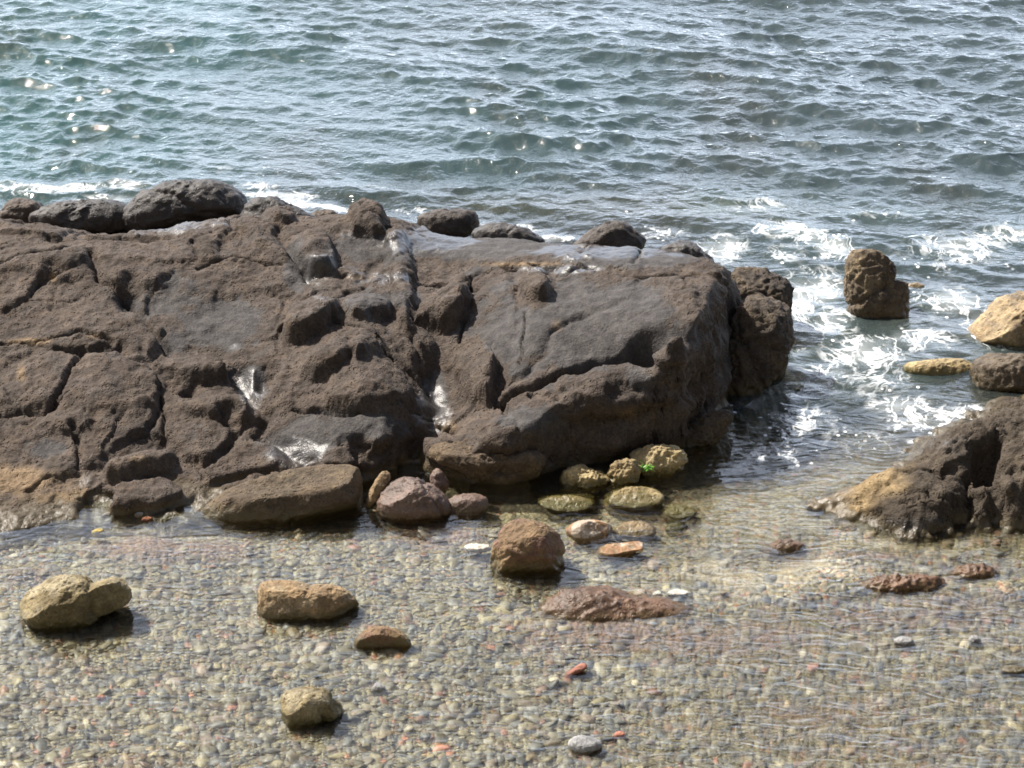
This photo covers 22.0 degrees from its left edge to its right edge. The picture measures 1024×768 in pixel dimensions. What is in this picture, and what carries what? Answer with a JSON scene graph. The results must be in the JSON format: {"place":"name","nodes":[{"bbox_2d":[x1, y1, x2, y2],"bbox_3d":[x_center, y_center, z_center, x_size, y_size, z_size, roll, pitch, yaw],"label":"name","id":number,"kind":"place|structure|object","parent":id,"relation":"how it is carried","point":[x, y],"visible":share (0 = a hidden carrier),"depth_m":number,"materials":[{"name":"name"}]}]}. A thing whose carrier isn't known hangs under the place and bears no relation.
{"place":"outdoors","nodes":[
{"label":"outdoors","id":0,"kind":"place"},
{"bbox_2d":[430,468,448,491],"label":"rock","id":1,"kind":"object","parent":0,"point":[439,479],"visible":0.78,"depth_m":15.73,"materials":[{"name":"stone"}]},
{"bbox_2d":[0,0,1023,465],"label":"sea water","id":2,"kind":"structure","parent":0,"point":[796,140],"depth_m":22.31,"materials":[{"name":"blue liquid"}]},
{"bbox_2d":[843,249,909,328],"bbox_3d":[2.541,-0.670,18.362,0.471,0.557,0.429,0,24,0],"label":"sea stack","id":3,"kind":"object","parent":2,"relation":"in","point":[876,293],"visible":0.96,"depth_m":18.25,"materials":[{"name":"stone"}]},
{"bbox_2d":[908,282,925,293],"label":"rock","id":4,"kind":"object","parent":2,"relation":"in","point":[913,287],"visible":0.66,"depth_m":18.77,"materials":[{"name":"beige stone"}]},
{"bbox_2d":[901,358,971,385],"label":"wet rock","id":5,"kind":"object","parent":2,"relation":"in","point":[947,371],"visible":1,"depth_m":17.35,"materials":[{"name":"stone"}]},
{"bbox_2d":[0,194,1023,767],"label":"seabed","id":6,"kind":"structure","parent":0,"point":[780,488],"depth_m":15.15,"materials":[{"name":"beige gravel"}]},
{"bbox_2d":[19,574,132,634],"bbox_3d":[-2.388,1.206,14.384,0.617,0.389,0.421,0,24,0],"label":"boulder","id":7,"kind":"object","parent":6,"relation":"on","point":[58,604],"visible":0.98,"depth_m":14.24,"materials":[{"name":"beige stone"}]},
{"bbox_2d":[91,528,103,535],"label":"stone","id":8,"kind":"object","parent":6,"relation":"on","point":[98,532],"visible":1,"depth_m":15.29,"materials":[{"name":"yellow stone"}]},
{"bbox_2d":[201,464,364,530],"bbox_3d":[-1.367,0.699,15.623,0.976,0.401,0.484,0,24,0],"label":"rock slab","id":9,"kind":"object","parent":6,"relation":"on","point":[298,498],"visible":1,"depth_m":15.45,"materials":[{"name":"stone"}]},
{"bbox_2d":[257,579,358,624],"bbox_3d":[-1.122,1.213,14.458,0.568,0.275,0.299,0,24,0],"label":"boulder","id":10,"kind":"object","parent":6,"relation":"on","point":[279,601],"visible":0.99,"depth_m":14.34,"materials":[{"name":"beige stone"}]},
{"bbox_2d":[280,685,343,730],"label":"boulder","id":11,"kind":"object","parent":6,"relation":"on","point":[305,708],"visible":0.96,"depth_m":13.33,"materials":[{"name":"beige stone"}]},
{"bbox_2d":[366,471,390,508],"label":"rock","id":12,"kind":"object","parent":6,"relation":"on","point":[380,483],"visible":1,"depth_m":15.53,"materials":[{"name":"beige stone"}]},
{"bbox_2d":[354,626,410,651],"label":"boulder","id":13,"kind":"object","parent":6,"relation":"on","point":[375,638],"visible":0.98,"depth_m":14.05,"materials":[{"name":"brown stone"}]},
{"bbox_2d":[0,197,790,551],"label":"rock outcrop","id":14,"kind":"object","parent":6,"relation":"on","point":[174,381],"visible":0.92,"depth_m":16.46,"materials":[{"name":"stone"}]},
{"bbox_2d":[0,198,43,222],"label":"wet rock","id":15,"kind":"object","parent":14,"relation":"on","point":[22,209],"visible":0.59,"depth_m":19.35,"materials":[{"name":"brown stone"}]},
{"bbox_2d":[27,199,126,234],"bbox_3d":[-3.162,-1.208,19.454,0.812,0.391,0.551,0,24,0],"label":"wet rock","id":16,"kind":"object","parent":14,"relation":"on","point":[95,216],"visible":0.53,"depth_m":19.21,"materials":[{"name":"stone"}]},
{"bbox_2d":[134,512,142,517],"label":"stone","id":17,"kind":"object","parent":14,"relation":"on","point":[138,515],"visible":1,"depth_m":15.49,"materials":[{"name":"grey stone"}]},
{"bbox_2d":[141,517,152,521],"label":"stone","id":18,"kind":"object","parent":14,"relation":"on","point":[146,519],"visible":1,"depth_m":15.45,"materials":[{"name":"stone"}]},
{"bbox_2d":[120,179,247,232],"bbox_3d":[-2.432,-1.272,19.443,0.971,0.540,0.605,0,24,0],"label":"wet boulder","id":19,"kind":"object","parent":14,"relation":"on","point":[166,204],"visible":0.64,"depth_m":19.20,"materials":[{"name":"stone"}]},
{"bbox_2d":[240,196,315,216],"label":"wet rock","id":20,"kind":"object","parent":14,"relation":"on","point":[257,205],"visible":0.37,"depth_m":19.02,"materials":[{"name":"stone"}]},
{"bbox_2d":[311,209,339,216],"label":"wet rock","id":21,"kind":"object","parent":14,"relation":"on","point":[317,213],"visible":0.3,"depth_m":19.32,"materials":[{"name":"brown stone"}]},
{"bbox_2d":[417,208,479,237],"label":"wet rock","id":22,"kind":"object","parent":14,"relation":"on","point":[459,222],"visible":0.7,"depth_m":19.17,"materials":[{"name":"grey stone"}]},
{"bbox_2d":[428,438,546,482],"bbox_3d":[-0.147,0.486,15.941,0.720,0.314,0.374,0,24,0],"label":"rock","id":23,"kind":"object","parent":14,"relation":"on","point":[527,464],"visible":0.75,"depth_m":15.79,"materials":[{"name":"stone"}]},
{"bbox_2d":[471,222,544,242],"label":"wet rock","id":24,"kind":"object","parent":14,"relation":"on","point":[498,230],"visible":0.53,"depth_m":18.79,"materials":[{"name":"stone"}]},
{"bbox_2d":[572,220,645,249],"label":"wet rock","id":25,"kind":"object","parent":14,"relation":"on","point":[615,233],"visible":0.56,"depth_m":18.83,"materials":[{"name":"grey stone"}]},
{"bbox_2d":[661,240,714,262],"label":"wet rock","id":26,"kind":"object","parent":14,"relation":"on","point":[687,247],"visible":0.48,"depth_m":18.26,"materials":[{"name":"stone"}]},
{"bbox_2d":[684,409,732,455],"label":"rock","id":27,"kind":"object","parent":14,"relation":"on","point":[709,429],"visible":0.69,"depth_m":16.35,"materials":[{"name":"stone"}]},
{"bbox_2d":[728,293,794,411],"bbox_3d":[1.587,-0.181,17.248,0.531,0.754,0.576,0,24,0],"label":"rock ledge","id":28,"kind":"object","parent":14,"relation":"on","point":[761,340],"visible":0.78,"depth_m":17.06,"materials":[{"name":"stone"}]},
{"bbox_2d":[770,367,786,385],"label":"rock","id":29,"kind":"object","parent":28,"relation":"on","point":[780,377],"visible":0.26,"depth_m":17.31,"materials":[{"name":"brown stone"}]},
{"bbox_2d":[731,266,794,312],"bbox_3d":[1.683,-0.503,18.004,0.485,0.583,0.579,0,24,0],"label":"rock ledge","id":30,"kind":"object","parent":14,"relation":"on","point":[764,281],"visible":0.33,"depth_m":17.82,"materials":[{"name":"stone"}]},
{"bbox_2d":[375,476,451,525],"bbox_3d":[-0.582,0.694,15.573,0.456,0.329,0.375,0,24,0],"label":"rock","id":31,"kind":"object","parent":6,"relation":"on","point":[410,501],"visible":1,"depth_m":15.44,"materials":[{"name":"stone"}]},
{"bbox_2d":[444,493,488,522],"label":"rock","id":32,"kind":"object","parent":6,"relation":"on","point":[465,507],"visible":0.97,"depth_m":15.53,"materials":[{"name":"stone"}]},
{"bbox_2d":[464,543,490,552],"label":"stone","id":33,"kind":"object","parent":6,"relation":"on","point":[476,548],"visible":1,"depth_m":15.10,"materials":[{"name":"white stone"}]},
{"bbox_2d":[0,522,1023,767],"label":"shingle","id":34,"kind":"object","parent":6,"relation":"on","point":[228,702],"visible":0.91,"depth_m":13.84,"materials":[{"name":"gravel"}]},
{"bbox_2d":[96,695,105,700],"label":"stone","id":35,"kind":"object","parent":34,"relation":"on","point":[101,697],"visible":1,"depth_m":13.60,"materials":[{"name":"pink stone"}]},
{"bbox_2d":[371,682,386,694],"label":"stone","id":36,"kind":"object","parent":34,"relation":"on","point":[377,688],"visible":1,"depth_m":13.65,"materials":[{"name":"grey stone"}]},
{"bbox_2d":[564,663,586,677],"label":"stone","id":37,"kind":"object","parent":34,"relation":"on","point":[577,669],"visible":1,"depth_m":13.81,"materials":[{"name":"orange stone"}]},
{"bbox_2d":[568,735,601,754],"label":"stone","id":38,"kind":"object","parent":34,"relation":"on","point":[582,745],"visible":1,"depth_m":13.11,"materials":[{"name":"grey stone"}]},
{"bbox_2d":[600,735,613,741],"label":"stone","id":39,"kind":"object","parent":34,"relation":"on","point":[606,738],"visible":1,"depth_m":13.24,"materials":[{"name":"grey stone"}]},
{"bbox_2d":[613,731,625,739],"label":"stone","id":40,"kind":"object","parent":34,"relation":"on","point":[619,735],"visible":1,"depth_m":13.25,"materials":[{"name":"orange stone"}]},
{"bbox_2d":[652,591,661,595],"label":"stone","id":41,"kind":"object","parent":34,"relation":"on","point":[657,593],"visible":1,"depth_m":14.61,"materials":[{"name":"white stone"}]},
{"bbox_2d":[667,589,691,596],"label":"stone","id":42,"kind":"object","parent":34,"relation":"on","point":[677,593],"visible":1,"depth_m":14.61,"materials":[{"name":"white stone"}]},
{"bbox_2d":[893,636,913,647],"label":"stone","id":43,"kind":"object","parent":34,"relation":"on","point":[904,642],"visible":1,"depth_m":14.09,"materials":[{"name":"white stone"}]},
{"bbox_2d":[967,635,981,645],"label":"stone","id":44,"kind":"object","parent":34,"relation":"on","point":[974,640],"visible":1,"depth_m":14.12,"materials":[{"name":"grey stone"}]},
{"bbox_2d":[490,518,565,579],"bbox_3d":[0.090,0.942,14.951,0.429,0.379,0.368,0,24,0],"label":"boulder","id":45,"kind":"object","parent":6,"relation":"on","point":[527,549],"visible":1,"depth_m":14.83,"materials":[{"name":"brown stone"}]},
{"bbox_2d":[537,494,595,514],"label":"sunken stone","id":46,"kind":"object","parent":6,"relation":"on","point":[565,504],"visible":1,"depth_m":15.63,"materials":[{"name":"beige stone"}]},
{"bbox_2d":[558,464,610,495],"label":"crusted rock","id":47,"kind":"object","parent":6,"relation":"on","point":[580,479],"visible":0.99,"depth_m":15.85,"materials":[{"name":"stone"}]},
{"bbox_2d":[565,519,612,544],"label":"flat rock","id":48,"kind":"object","parent":6,"relation":"on","point":[590,532],"visible":1,"depth_m":15.23,"materials":[{"name":"beige stone"}]},
{"bbox_2d":[531,585,693,622],"bbox_3d":[0.533,1.390,14.546,1.101,0.566,0.524,0,24,0],"label":"rock","id":49,"kind":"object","parent":6,"relation":"on","point":[602,604],"depth_m":14.39,"materials":[{"name":"brown stone"}]},
{"bbox_2d":[596,541,643,563],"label":"flat rock","id":50,"kind":"object","parent":6,"relation":"on","point":[611,553],"visible":1,"depth_m":15.06,"materials":[{"name":"orange stone"}]},
{"bbox_2d":[606,458,642,492],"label":"crusted rock","id":51,"kind":"object","parent":6,"relation":"on","point":[623,473],"visible":0.91,"depth_m":15.87,"materials":[{"name":"stone"}]},
{"bbox_2d":[612,520,655,541],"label":"sunken stone","id":52,"kind":"object","parent":6,"relation":"on","point":[630,531],"visible":0.95,"depth_m":15.31,"materials":[{"name":"beige stone"}]},
{"bbox_2d":[604,486,664,514],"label":"sunken stone","id":53,"kind":"object","parent":6,"relation":"on","point":[632,500],"visible":1,"depth_m":15.65,"materials":[{"name":"beige stone"}]},
{"bbox_2d":[629,444,687,482],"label":"crusted rock","id":54,"kind":"object","parent":6,"relation":"on","point":[668,461],"visible":0.94,"depth_m":15.98,"materials":[{"name":"stone"}]},
{"bbox_2d":[640,463,653,470],"bbox_3d":[0.817,0.501,15.903,0.114,0.059,0.092,0,24,0],"label":"seaweed","id":55,"kind":"object","parent":54,"relation":"on","point":[646,468],"visible":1,"depth_m":15.91,"materials":[{"name":"green plant"}]},
{"bbox_2d":[665,522,684,534],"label":"sunken stone","id":56,"kind":"object","parent":6,"relation":"on","point":[677,528],"visible":1,"depth_m":15.43,"materials":[{"name":"beige stone"}]},
{"bbox_2d":[661,504,696,522],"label":"sunken stone","id":57,"kind":"object","parent":6,"relation":"on","point":[680,513],"visible":1,"depth_m":15.57,"materials":[{"name":"beige stone"}]},
{"bbox_2d":[760,538,805,561],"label":"rock","id":58,"kind":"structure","parent":6,"relation":"on","point":[788,549],"depth_m":15.09,"materials":[{"name":"brown stone"}]},
{"bbox_2d":[854,573,946,598],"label":"flat rock","id":59,"kind":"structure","parent":6,"relation":"on","point":[898,584],"depth_m":14.66,"materials":[{"name":"brown stone"}]},
{"bbox_2d":[804,394,1023,547],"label":"knobbly rock","id":60,"kind":"object","parent":6,"relation":"on","point":[949,481],"visible":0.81,"depth_m":15.47,"materials":[{"name":"stone"}]},
{"bbox_2d":[946,563,999,583],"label":"rock","id":61,"kind":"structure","parent":6,"relation":"on","point":[972,573],"depth_m":14.79,"materials":[{"name":"brown stone"}]},
{"bbox_2d":[960,290,1023,353],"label":"boulder","id":62,"kind":"object","parent":6,"relation":"on","point":[1000,320],"visible":0.98,"depth_m":17.84,"materials":[{"name":"beige stone"}]},
{"bbox_2d":[969,353,1023,398],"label":"boulder","id":63,"kind":"object","parent":6,"relation":"on","point":[994,375],"visible":0.88,"depth_m":17.10,"materials":[{"name":"brown stone"}]},
{"bbox_2d":[998,665,1023,675],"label":"stone","id":64,"kind":"object","parent":6,"relation":"on","point":[1012,670],"visible":1,"depth_m":13.82,"materials":[{"name":"beige stone"}]}
]}

